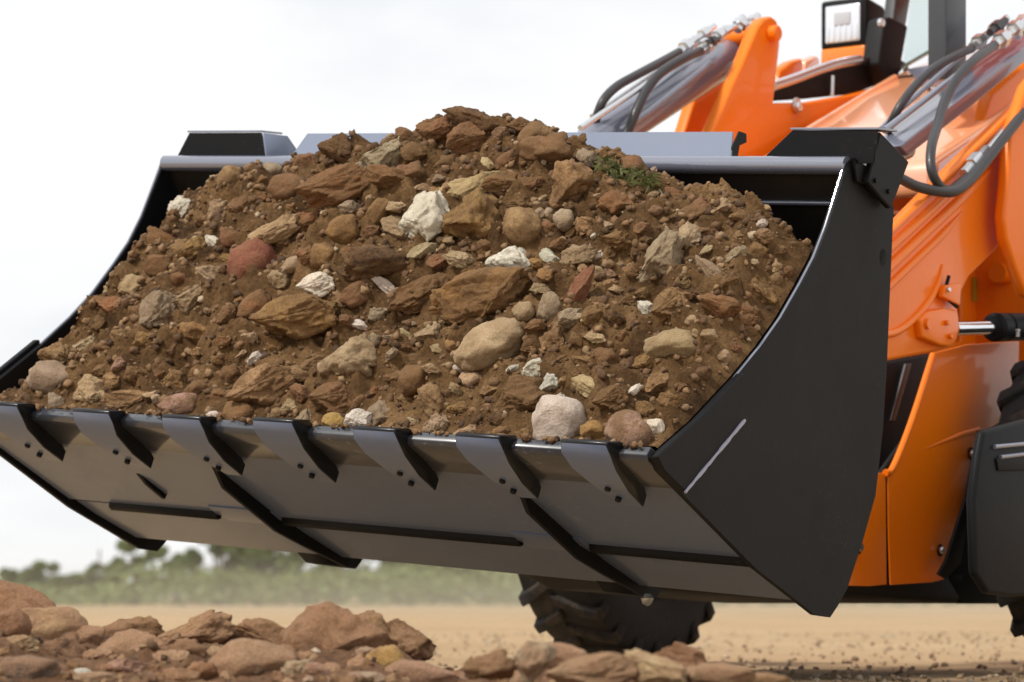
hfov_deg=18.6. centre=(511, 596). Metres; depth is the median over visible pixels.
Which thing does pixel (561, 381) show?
rock
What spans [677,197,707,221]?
rock
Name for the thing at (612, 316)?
rock
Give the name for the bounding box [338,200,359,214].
rock
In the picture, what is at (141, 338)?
rock
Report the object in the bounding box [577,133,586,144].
rock
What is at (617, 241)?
rock
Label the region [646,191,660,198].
rock
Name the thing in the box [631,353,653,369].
rock
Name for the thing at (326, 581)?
skyline tree
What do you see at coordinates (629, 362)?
rock
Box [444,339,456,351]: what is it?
rock
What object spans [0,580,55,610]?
rock
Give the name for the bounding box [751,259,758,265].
rock
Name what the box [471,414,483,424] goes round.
rock
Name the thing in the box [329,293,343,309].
rock
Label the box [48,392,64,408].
rock
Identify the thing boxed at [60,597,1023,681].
ground
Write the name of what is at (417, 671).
rock
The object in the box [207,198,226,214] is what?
rock
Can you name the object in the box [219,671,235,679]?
rock
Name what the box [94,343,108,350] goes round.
rock
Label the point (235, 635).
rock
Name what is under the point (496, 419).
rock
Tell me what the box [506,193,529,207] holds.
rock
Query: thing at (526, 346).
rock
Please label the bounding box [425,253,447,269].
rock
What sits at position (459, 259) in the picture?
rock
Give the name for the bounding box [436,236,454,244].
rock
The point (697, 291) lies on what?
rock
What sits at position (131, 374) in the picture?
rock
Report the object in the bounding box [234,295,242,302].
rock
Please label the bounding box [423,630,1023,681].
ground pebbles
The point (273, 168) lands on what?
rock
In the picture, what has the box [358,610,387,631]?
rock
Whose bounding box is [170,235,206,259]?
rock
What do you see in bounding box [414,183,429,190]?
rock
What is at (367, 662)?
rock
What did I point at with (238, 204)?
rock
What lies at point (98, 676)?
rock
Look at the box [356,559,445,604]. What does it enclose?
skyline tree
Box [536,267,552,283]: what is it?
rock
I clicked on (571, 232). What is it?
rock
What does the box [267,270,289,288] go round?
rock
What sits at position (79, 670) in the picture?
rock
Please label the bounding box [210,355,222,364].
rock
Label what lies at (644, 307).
rock
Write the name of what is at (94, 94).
sky
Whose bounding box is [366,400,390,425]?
rock
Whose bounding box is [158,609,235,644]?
rock
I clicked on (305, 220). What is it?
rock
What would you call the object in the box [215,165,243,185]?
rock
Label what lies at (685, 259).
rock
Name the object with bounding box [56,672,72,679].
rock
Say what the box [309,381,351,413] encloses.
rock
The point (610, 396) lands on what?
rock
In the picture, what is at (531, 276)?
rock
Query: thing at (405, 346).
rock
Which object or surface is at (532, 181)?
rock
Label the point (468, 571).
skyline tree
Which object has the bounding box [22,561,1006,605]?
scrub
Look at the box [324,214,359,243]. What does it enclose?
rock
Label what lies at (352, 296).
rock
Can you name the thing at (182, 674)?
rock
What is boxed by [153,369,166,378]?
rock
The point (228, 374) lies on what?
rock
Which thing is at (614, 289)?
rock
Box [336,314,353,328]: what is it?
rock
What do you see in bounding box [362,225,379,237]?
rock
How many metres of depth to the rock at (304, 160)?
8.94 m
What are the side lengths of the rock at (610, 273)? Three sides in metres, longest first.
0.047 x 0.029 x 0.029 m
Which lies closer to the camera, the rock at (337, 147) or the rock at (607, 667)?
the rock at (607, 667)
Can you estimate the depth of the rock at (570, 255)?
8.11 m
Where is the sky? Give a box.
[0,0,1023,596]
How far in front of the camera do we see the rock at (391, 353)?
8.15 m
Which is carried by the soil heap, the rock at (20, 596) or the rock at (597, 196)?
the rock at (597, 196)
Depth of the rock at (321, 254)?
8.48 m
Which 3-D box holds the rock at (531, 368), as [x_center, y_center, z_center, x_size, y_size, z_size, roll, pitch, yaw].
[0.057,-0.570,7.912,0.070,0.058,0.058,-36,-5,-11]
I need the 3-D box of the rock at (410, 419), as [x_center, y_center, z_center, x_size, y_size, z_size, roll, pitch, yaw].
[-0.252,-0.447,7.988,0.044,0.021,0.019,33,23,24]
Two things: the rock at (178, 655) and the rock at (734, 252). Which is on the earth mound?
the rock at (178, 655)
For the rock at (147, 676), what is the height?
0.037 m
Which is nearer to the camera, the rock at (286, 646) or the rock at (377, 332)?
the rock at (286, 646)
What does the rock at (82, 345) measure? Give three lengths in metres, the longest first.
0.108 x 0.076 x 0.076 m
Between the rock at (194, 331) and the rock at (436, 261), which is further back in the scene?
the rock at (194, 331)
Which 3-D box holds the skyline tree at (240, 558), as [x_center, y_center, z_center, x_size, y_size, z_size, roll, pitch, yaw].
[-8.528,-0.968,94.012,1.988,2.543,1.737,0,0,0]
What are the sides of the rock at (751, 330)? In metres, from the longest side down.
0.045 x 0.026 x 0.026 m
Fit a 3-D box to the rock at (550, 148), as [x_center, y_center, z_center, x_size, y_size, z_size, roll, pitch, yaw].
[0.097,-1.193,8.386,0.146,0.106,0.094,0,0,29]
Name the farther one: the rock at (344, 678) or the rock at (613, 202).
the rock at (613, 202)
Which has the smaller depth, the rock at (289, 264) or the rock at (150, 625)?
the rock at (150, 625)
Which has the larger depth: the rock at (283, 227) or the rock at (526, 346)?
the rock at (283, 227)
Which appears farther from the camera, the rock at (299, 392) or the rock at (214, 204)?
the rock at (214, 204)
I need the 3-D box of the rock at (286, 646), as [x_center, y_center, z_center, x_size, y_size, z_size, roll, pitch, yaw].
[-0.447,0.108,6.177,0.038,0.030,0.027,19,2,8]
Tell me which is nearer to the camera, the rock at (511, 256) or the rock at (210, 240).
the rock at (511, 256)
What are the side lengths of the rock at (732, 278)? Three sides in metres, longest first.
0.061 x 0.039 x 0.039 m
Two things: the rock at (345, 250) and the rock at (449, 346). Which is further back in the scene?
the rock at (345, 250)
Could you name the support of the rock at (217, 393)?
on the soil heap
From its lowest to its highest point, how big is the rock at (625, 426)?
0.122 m
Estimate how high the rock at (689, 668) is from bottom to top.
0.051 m
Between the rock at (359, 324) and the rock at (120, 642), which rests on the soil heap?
the rock at (359, 324)
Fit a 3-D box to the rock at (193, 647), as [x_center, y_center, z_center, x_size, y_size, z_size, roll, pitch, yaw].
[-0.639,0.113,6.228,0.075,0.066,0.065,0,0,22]
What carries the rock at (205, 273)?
on the soil heap
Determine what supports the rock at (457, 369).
on the soil heap
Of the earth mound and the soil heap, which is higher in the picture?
the soil heap
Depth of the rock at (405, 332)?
8.24 m
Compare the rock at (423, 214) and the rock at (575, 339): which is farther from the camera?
the rock at (423, 214)
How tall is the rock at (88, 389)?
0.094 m
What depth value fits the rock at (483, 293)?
8.10 m
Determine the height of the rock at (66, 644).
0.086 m
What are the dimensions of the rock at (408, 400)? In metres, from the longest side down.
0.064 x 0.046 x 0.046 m
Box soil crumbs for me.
[0,111,813,448]
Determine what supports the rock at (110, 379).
on the soil heap
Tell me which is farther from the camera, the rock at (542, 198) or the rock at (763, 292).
the rock at (542, 198)
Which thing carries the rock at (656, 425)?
on the soil heap
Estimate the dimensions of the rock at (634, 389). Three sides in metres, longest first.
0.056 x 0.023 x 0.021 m
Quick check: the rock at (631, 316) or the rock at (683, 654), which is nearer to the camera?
the rock at (683, 654)
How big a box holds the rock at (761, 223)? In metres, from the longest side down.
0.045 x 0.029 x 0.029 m
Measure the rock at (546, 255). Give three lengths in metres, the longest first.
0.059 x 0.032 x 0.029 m
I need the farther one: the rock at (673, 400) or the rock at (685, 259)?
the rock at (685, 259)
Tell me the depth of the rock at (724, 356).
7.78 m
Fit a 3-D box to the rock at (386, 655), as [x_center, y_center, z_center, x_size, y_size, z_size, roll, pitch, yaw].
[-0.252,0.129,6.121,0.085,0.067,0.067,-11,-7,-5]
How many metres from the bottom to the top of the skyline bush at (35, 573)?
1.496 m
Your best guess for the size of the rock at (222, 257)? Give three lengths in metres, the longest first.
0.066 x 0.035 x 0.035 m
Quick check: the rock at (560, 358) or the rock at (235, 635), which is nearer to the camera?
the rock at (235, 635)
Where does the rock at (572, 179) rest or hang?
on the soil heap
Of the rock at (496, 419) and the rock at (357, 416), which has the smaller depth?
the rock at (496, 419)
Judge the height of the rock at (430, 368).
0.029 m
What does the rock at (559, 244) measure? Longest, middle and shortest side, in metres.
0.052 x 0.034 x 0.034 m
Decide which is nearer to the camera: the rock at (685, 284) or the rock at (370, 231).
the rock at (685, 284)
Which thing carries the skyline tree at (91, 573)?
on the ground
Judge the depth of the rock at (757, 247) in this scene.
7.98 m
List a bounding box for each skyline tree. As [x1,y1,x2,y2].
[84,561,107,604]
[99,539,156,604]
[131,545,169,604]
[159,547,206,604]
[197,543,258,604]
[233,548,317,604]
[287,552,383,604]
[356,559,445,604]
[414,565,520,604]
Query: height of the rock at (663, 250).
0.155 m
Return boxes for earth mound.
[0,632,694,681]
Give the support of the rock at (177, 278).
on the soil heap
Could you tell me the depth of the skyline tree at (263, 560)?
96.34 m
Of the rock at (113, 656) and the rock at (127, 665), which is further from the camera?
the rock at (113, 656)
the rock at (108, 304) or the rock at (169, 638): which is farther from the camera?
the rock at (108, 304)
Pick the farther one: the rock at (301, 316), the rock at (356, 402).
the rock at (301, 316)
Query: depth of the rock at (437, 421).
7.91 m
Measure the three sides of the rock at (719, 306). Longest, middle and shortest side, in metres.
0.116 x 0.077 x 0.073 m
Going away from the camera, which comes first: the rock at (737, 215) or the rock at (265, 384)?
the rock at (737, 215)
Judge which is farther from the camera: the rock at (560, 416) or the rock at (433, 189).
the rock at (433, 189)
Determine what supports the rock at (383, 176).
on the soil heap
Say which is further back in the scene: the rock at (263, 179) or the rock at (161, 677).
the rock at (263, 179)
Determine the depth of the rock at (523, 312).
8.04 m
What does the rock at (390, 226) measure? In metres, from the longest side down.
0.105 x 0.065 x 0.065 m
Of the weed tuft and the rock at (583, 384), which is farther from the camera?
the weed tuft
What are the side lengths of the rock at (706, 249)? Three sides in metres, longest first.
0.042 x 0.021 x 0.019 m
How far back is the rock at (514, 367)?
7.94 m
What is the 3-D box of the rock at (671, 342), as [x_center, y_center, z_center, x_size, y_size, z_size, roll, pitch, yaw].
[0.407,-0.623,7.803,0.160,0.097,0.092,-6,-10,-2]
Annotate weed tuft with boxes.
[593,154,664,193]
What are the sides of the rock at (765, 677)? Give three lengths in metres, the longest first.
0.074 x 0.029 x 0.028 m
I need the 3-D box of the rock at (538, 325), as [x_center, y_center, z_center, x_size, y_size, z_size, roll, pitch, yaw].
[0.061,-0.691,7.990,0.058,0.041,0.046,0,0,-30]
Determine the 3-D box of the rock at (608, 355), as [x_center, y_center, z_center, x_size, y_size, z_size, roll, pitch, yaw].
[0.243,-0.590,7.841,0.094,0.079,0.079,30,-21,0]
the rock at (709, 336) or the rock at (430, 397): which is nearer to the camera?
the rock at (709, 336)
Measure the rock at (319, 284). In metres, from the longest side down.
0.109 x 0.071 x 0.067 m
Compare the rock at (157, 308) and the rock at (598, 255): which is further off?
the rock at (157, 308)
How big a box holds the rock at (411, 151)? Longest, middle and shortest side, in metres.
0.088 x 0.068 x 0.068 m
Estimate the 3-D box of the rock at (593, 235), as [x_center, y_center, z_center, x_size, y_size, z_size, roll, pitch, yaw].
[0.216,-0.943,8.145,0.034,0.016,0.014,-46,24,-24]
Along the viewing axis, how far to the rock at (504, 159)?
8.41 m
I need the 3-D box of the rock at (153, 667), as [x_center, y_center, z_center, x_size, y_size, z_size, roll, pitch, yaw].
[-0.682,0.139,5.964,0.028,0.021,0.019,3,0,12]
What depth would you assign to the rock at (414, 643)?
6.39 m
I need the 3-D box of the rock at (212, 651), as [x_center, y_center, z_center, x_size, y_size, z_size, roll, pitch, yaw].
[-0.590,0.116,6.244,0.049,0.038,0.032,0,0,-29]
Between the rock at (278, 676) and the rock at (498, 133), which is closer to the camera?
the rock at (278, 676)
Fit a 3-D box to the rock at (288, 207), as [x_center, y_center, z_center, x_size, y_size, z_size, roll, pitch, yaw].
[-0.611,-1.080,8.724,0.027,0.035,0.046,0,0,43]
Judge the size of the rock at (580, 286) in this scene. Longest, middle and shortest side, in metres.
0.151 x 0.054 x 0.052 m
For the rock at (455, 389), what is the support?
on the soil heap
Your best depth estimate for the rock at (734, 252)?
7.94 m
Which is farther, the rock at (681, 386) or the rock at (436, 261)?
the rock at (436, 261)
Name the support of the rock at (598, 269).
on the soil heap
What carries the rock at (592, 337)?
on the soil heap
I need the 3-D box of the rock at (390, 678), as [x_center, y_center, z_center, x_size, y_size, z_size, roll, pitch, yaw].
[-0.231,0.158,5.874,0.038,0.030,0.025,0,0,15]
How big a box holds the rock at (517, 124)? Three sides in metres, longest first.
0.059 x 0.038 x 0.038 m
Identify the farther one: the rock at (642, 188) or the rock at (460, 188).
the rock at (460, 188)
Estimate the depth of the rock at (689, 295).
7.89 m
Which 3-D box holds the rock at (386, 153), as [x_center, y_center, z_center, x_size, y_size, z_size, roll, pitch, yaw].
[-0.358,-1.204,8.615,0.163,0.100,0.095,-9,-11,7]
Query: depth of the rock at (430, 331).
8.15 m
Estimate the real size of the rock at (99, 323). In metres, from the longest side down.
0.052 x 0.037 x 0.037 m
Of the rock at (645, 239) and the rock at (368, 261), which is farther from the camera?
the rock at (368, 261)
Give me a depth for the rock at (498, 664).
5.39 m
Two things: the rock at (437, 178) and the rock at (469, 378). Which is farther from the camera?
the rock at (437, 178)
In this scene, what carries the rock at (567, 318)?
on the soil heap
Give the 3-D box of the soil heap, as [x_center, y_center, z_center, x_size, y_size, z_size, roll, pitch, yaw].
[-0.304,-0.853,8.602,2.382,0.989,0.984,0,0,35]
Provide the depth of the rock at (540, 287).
8.09 m
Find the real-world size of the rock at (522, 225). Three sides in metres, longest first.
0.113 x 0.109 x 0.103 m
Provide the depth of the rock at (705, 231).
8.07 m
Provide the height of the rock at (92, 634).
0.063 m
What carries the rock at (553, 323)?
on the soil heap
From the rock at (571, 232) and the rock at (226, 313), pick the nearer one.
the rock at (571, 232)
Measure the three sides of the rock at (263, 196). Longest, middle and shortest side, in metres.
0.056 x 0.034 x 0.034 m
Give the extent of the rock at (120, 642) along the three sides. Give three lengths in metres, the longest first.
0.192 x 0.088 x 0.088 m
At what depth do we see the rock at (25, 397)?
8.73 m
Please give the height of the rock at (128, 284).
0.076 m
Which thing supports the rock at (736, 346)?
on the soil heap
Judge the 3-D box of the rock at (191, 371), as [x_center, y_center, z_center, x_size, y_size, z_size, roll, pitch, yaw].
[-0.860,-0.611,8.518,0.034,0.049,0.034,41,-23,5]
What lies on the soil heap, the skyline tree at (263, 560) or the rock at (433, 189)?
the rock at (433, 189)
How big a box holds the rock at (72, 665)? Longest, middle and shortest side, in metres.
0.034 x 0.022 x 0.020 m
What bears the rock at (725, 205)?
on the soil heap
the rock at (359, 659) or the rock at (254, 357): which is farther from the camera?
the rock at (254, 357)
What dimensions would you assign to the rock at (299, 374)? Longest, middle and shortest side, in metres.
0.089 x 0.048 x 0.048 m
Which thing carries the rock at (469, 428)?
on the soil heap
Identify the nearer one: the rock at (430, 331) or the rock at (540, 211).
the rock at (430, 331)
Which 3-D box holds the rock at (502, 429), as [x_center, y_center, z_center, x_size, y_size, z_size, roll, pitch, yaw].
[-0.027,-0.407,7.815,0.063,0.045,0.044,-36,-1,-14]
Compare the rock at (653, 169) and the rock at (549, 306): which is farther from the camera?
the rock at (653, 169)
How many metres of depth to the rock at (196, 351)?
8.57 m
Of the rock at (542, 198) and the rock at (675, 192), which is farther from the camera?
the rock at (542, 198)
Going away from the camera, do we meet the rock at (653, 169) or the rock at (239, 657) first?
the rock at (239, 657)
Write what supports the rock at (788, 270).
on the soil heap
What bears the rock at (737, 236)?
on the soil heap
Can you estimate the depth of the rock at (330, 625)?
6.21 m
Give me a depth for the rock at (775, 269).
7.99 m
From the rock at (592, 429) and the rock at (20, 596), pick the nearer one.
the rock at (20, 596)
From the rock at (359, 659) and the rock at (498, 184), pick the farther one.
the rock at (498, 184)
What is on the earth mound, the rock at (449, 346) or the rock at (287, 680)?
the rock at (287, 680)
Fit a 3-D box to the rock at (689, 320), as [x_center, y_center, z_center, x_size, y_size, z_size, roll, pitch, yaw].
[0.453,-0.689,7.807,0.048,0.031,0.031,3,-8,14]
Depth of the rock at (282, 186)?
8.81 m
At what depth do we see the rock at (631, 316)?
7.88 m
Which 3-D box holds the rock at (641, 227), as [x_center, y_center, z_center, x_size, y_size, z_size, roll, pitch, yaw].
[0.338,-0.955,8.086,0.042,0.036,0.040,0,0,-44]
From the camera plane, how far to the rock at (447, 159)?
8.55 m
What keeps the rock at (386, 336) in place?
on the soil heap
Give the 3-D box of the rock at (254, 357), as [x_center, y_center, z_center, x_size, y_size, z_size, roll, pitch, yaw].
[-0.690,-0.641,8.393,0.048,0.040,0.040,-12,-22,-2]
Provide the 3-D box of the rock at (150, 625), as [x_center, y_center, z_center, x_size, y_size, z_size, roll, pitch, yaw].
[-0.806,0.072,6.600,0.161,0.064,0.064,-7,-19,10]
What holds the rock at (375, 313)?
on the soil heap
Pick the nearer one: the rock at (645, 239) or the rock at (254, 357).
the rock at (645, 239)
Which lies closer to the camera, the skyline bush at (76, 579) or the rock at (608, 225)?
the rock at (608, 225)
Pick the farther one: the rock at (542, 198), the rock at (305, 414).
the rock at (542, 198)
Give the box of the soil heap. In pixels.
[0,114,811,447]
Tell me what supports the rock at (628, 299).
on the soil heap
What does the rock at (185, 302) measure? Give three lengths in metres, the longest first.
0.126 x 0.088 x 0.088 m
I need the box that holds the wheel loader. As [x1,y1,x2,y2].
[0,0,1023,653]
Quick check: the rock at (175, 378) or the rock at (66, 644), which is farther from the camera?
the rock at (175, 378)
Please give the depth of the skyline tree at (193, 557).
98.73 m
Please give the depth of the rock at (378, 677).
5.84 m
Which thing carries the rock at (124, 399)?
on the soil heap
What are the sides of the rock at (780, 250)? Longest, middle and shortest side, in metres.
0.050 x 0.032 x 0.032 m
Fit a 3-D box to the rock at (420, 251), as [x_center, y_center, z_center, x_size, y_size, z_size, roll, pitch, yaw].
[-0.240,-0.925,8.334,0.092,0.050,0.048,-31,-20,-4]
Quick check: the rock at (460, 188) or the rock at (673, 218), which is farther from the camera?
the rock at (460, 188)
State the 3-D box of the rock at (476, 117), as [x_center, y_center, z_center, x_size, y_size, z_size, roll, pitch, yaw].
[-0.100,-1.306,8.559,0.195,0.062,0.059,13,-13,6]
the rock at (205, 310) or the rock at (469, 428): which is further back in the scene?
the rock at (205, 310)
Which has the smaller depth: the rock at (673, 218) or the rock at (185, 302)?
the rock at (673, 218)
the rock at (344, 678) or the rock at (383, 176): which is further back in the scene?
the rock at (383, 176)
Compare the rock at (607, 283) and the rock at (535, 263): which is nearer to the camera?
the rock at (607, 283)
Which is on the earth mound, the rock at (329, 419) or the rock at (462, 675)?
the rock at (462, 675)
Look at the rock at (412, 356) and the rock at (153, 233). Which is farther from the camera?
the rock at (153, 233)
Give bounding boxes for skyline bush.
[0,567,24,583]
[18,560,65,590]
[58,572,90,595]
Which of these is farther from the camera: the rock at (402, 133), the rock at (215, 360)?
the rock at (402, 133)
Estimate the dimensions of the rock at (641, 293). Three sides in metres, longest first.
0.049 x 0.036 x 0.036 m
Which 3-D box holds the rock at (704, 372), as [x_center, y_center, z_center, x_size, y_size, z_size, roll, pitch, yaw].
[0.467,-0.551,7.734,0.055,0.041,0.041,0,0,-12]
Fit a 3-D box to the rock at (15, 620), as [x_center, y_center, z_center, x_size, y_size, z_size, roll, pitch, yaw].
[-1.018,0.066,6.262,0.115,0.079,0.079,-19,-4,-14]
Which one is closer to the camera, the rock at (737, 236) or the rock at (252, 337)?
the rock at (737, 236)
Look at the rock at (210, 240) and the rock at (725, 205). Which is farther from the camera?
the rock at (210, 240)
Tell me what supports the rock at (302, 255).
on the soil heap
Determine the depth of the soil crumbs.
8.30 m
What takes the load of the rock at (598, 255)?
on the soil heap
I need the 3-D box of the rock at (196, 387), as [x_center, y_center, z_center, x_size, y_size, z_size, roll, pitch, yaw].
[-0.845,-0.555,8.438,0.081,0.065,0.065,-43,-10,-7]
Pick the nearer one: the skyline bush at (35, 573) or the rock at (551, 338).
the rock at (551, 338)
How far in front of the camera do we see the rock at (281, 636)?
6.29 m
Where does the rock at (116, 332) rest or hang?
on the soil heap
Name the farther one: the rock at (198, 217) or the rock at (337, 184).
the rock at (198, 217)
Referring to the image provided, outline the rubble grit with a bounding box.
[0,630,631,681]
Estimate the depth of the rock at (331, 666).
5.90 m
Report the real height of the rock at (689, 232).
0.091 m
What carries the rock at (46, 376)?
on the soil heap
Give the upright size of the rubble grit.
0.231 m
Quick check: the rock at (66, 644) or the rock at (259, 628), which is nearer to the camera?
the rock at (66, 644)
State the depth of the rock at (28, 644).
6.15 m
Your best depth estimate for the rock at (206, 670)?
5.95 m
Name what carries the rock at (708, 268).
on the soil heap
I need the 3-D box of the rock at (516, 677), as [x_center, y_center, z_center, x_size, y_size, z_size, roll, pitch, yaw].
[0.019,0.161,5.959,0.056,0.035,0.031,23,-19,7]
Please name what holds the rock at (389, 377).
on the soil heap
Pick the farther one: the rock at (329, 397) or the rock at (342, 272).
the rock at (342, 272)
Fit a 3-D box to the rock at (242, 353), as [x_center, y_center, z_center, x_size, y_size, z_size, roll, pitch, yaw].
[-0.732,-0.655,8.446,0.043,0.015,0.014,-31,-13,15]
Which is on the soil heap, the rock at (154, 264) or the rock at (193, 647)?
the rock at (154, 264)
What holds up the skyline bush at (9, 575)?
on the ground
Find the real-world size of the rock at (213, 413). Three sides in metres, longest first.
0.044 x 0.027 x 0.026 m
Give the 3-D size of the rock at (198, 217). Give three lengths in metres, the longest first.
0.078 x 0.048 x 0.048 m
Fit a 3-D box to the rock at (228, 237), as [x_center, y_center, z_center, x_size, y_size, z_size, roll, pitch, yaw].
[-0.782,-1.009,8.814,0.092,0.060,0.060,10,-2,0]
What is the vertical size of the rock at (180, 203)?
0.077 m
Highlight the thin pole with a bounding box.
[98,550,100,600]
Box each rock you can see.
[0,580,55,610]
[0,607,31,636]
[0,647,13,655]
[0,654,60,679]
[7,635,40,653]
[13,392,37,403]
[21,606,87,639]
[26,360,67,393]
[37,342,70,363]
[40,631,88,658]
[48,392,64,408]
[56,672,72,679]
[67,661,78,668]
[71,334,96,350]
[71,671,117,681]
[73,374,103,403]
[73,668,90,673]
[76,625,105,645]
[82,648,113,658]
[90,314,105,330]
[91,363,106,375]
[94,296,121,314]
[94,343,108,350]
[98,628,162,654]
[100,658,151,672]
[100,664,117,671]
[101,389,147,408]
[102,615,164,636]
[103,372,119,388]
[108,654,117,659]
[110,328,126,338]
[110,356,124,372]
[118,274,142,294]
[123,365,146,384]
[127,303,139,314]
[131,331,155,349]
[136,671,158,681]
[139,290,176,328]
[141,390,155,398]
[143,254,169,276]
[146,226,174,245]
[147,664,160,671]
[152,649,188,661]
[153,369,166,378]
[155,672,166,681]
[157,392,197,414]
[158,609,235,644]
[159,631,180,643]
[160,369,187,387]
[161,667,200,681]
[165,343,175,356]
[167,195,190,217]
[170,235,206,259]
[170,271,185,285]
[170,637,209,658]
[172,281,203,314]
[178,321,204,342]
[183,380,210,394]
[186,661,217,678]
[188,364,201,377]
[190,347,202,355]
[193,210,204,227]
[195,265,219,283]
[203,307,208,314]
[204,235,218,245]
[206,411,217,416]
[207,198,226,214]
[207,388,226,398]
[207,646,220,657]
[208,638,296,676]
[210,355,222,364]
[213,304,236,324]
[213,336,231,348]
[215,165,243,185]
[217,253,229,262]
[219,226,237,247]
[219,363,241,382]
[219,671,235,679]
[222,401,254,420]
[222,630,241,645]
[225,362,295,405]
[226,237,276,279]
[227,191,250,212]
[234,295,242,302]
[234,617,284,643]
[235,349,246,357]
[236,289,271,318]
[240,332,258,343]
[246,213,300,244]
[246,350,261,365]
[248,293,337,339]
[252,174,268,183]
[255,191,270,201]
[263,162,282,174]
[266,336,286,350]
[267,173,301,200]
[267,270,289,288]
[270,407,281,417]
[270,670,287,681]
[279,601,397,649]
[279,628,285,640]
[280,398,297,411]
[280,658,313,674]
[281,644,293,649]
[282,256,297,273]
[283,678,294,681]
[285,204,294,212]
[289,365,309,382]
[289,382,310,402]
[292,153,318,167]
[294,162,370,208]
[295,210,320,230]
[295,245,311,264]
[296,271,334,297]
[297,651,318,659]
[298,408,310,420]
[299,355,325,371]
[302,675,313,681]
[304,662,329,676]
[308,242,333,267]
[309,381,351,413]
[313,378,321,388]
[317,132,352,163]
[318,332,380,377]
[321,412,342,426]
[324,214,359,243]
[324,662,340,671]
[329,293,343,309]
[329,674,357,681]
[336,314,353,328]
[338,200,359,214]
[339,270,351,278]
[340,246,351,254]
[340,278,375,308]
[341,244,408,281]
[343,408,371,427]
[347,653,367,666]
[348,672,385,681]
[350,394,367,409]
[351,319,367,329]
[354,646,374,656]
[355,136,401,169]
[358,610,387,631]
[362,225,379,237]
[364,645,404,666]
[364,660,374,666]
[365,198,388,224]
[366,164,399,188]
[366,307,388,322]
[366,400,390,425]
[367,330,382,335]
[368,385,380,396]
[371,276,394,293]
[380,215,406,238]
[382,334,391,339]
[383,373,397,381]
[384,659,457,681]
[385,201,405,212]
[385,347,397,360]
[385,673,397,681]
[387,272,451,314]
[387,618,436,660]
[395,127,413,140]
[395,160,424,179]
[397,364,426,395]
[397,394,413,404]
[398,190,449,241]
[398,342,410,351]
[399,141,430,164]
[399,328,410,336]
[406,242,438,258]
[406,352,419,361]
[407,417,419,424]
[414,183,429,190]
[414,321,442,341]
[415,115,457,141]
[417,382,445,415]
[420,363,441,373]
[423,412,448,432]
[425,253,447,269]
[428,187,440,191]
[428,266,532,325]
[430,343,441,353]
[431,174,446,183]
[432,154,458,167]
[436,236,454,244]
[438,318,445,324]
[439,170,499,201]
[440,187,500,240]
[440,326,450,337]
[442,106,499,130]
[442,250,474,268]
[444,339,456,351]
[445,121,487,155]
[446,401,468,414]
[449,382,462,397]
[451,670,461,678]
[452,364,463,372]
[453,317,523,371]
[453,424,476,433]
[458,371,481,386]
[459,672,467,679]
[462,648,518,680]
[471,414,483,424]
[475,239,490,250]
[479,377,504,396]
[480,157,493,169]
[481,171,518,196]
[485,245,530,268]
[486,409,507,425]
[491,127,509,139]
[491,426,509,433]
[493,374,553,411]
[495,149,518,169]
[502,206,542,245]
[505,364,518,371]
[506,118,526,131]
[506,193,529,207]
[509,671,521,681]
[512,301,534,322]
[513,428,534,439]
[514,641,556,681]
[516,121,554,141]
[518,131,575,163]
[520,174,545,189]
[520,340,534,351]
[521,358,541,376]
[524,318,546,332]
[525,272,532,289]
[529,258,543,268]
[530,283,550,292]
[531,394,586,440]
[535,207,545,217]
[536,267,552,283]
[536,291,562,320]
[537,195,547,201]
[539,248,558,262]
[539,327,564,349]
[539,373,559,390]
[540,220,554,236]
[544,652,639,681]
[547,642,587,669]
[549,158,594,209]
[549,238,567,250]
[550,320,561,329]
[553,208,573,231]
[556,354,565,363]
[557,376,565,385]
[558,308,582,328]
[559,244,597,265]
[565,226,575,237]
[565,264,594,304]
[569,331,583,346]
[571,354,589,363]
[571,374,594,397]
[573,216,595,234]
[575,148,598,167]
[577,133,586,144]
[580,419,604,438]
[581,304,601,325]
[583,330,605,343]
[589,265,603,272]
[590,232,596,238]
[591,385,628,411]
[593,193,602,199]
[594,347,620,365]
[595,250,602,259]
[597,189,633,216]
[602,231,631,251]
[602,245,616,258]
[603,221,613,228]
[603,268,617,278]
[603,279,611,287]
[603,308,625,326]
[604,409,654,446]
[608,284,623,293]
[613,328,627,340]
[615,155,647,174]
[619,294,634,305]
[619,356,634,368]
[623,262,638,279]
[623,311,638,330]
[624,648,687,681]
[628,383,642,395]
[631,247,640,260]
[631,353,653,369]
[633,221,650,233]
[634,287,649,298]
[634,400,655,416]
[635,185,646,191]
[636,226,684,282]
[637,300,652,314]
[639,235,654,243]
[643,328,695,358]
[645,371,668,394]
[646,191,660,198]
[646,418,664,433]
[648,205,662,216]
[650,166,656,172]
[651,288,689,324]
[652,642,706,666]
[656,391,683,407]
[664,186,681,197]
[665,214,681,222]
[673,274,690,288]
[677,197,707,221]
[677,382,686,392]
[678,221,701,248]
[681,255,693,263]
[682,291,695,299]
[684,315,695,325]
[685,665,696,681]
[687,662,755,681]
[691,328,717,346]
[693,288,700,295]
[695,255,720,276]
[695,366,711,379]
[697,293,741,318]
[699,245,712,255]
[700,227,715,235]
[710,197,731,214]
[717,349,731,363]
[720,271,738,288]
[725,245,747,262]
[728,209,749,220]
[729,341,742,351]
[733,234,743,238]
[739,301,760,325]
[744,326,756,335]
[747,242,767,256]
[749,275,777,303]
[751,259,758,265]
[751,672,790,681]
[753,228,773,244]
[756,219,768,228]
[770,272,782,284]
[772,264,782,272]
[773,244,786,255]
[782,265,793,277]
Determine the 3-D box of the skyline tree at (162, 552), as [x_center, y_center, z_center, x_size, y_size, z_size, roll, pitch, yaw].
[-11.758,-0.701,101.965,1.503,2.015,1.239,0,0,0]
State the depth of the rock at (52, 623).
6.47 m
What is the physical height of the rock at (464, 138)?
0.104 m

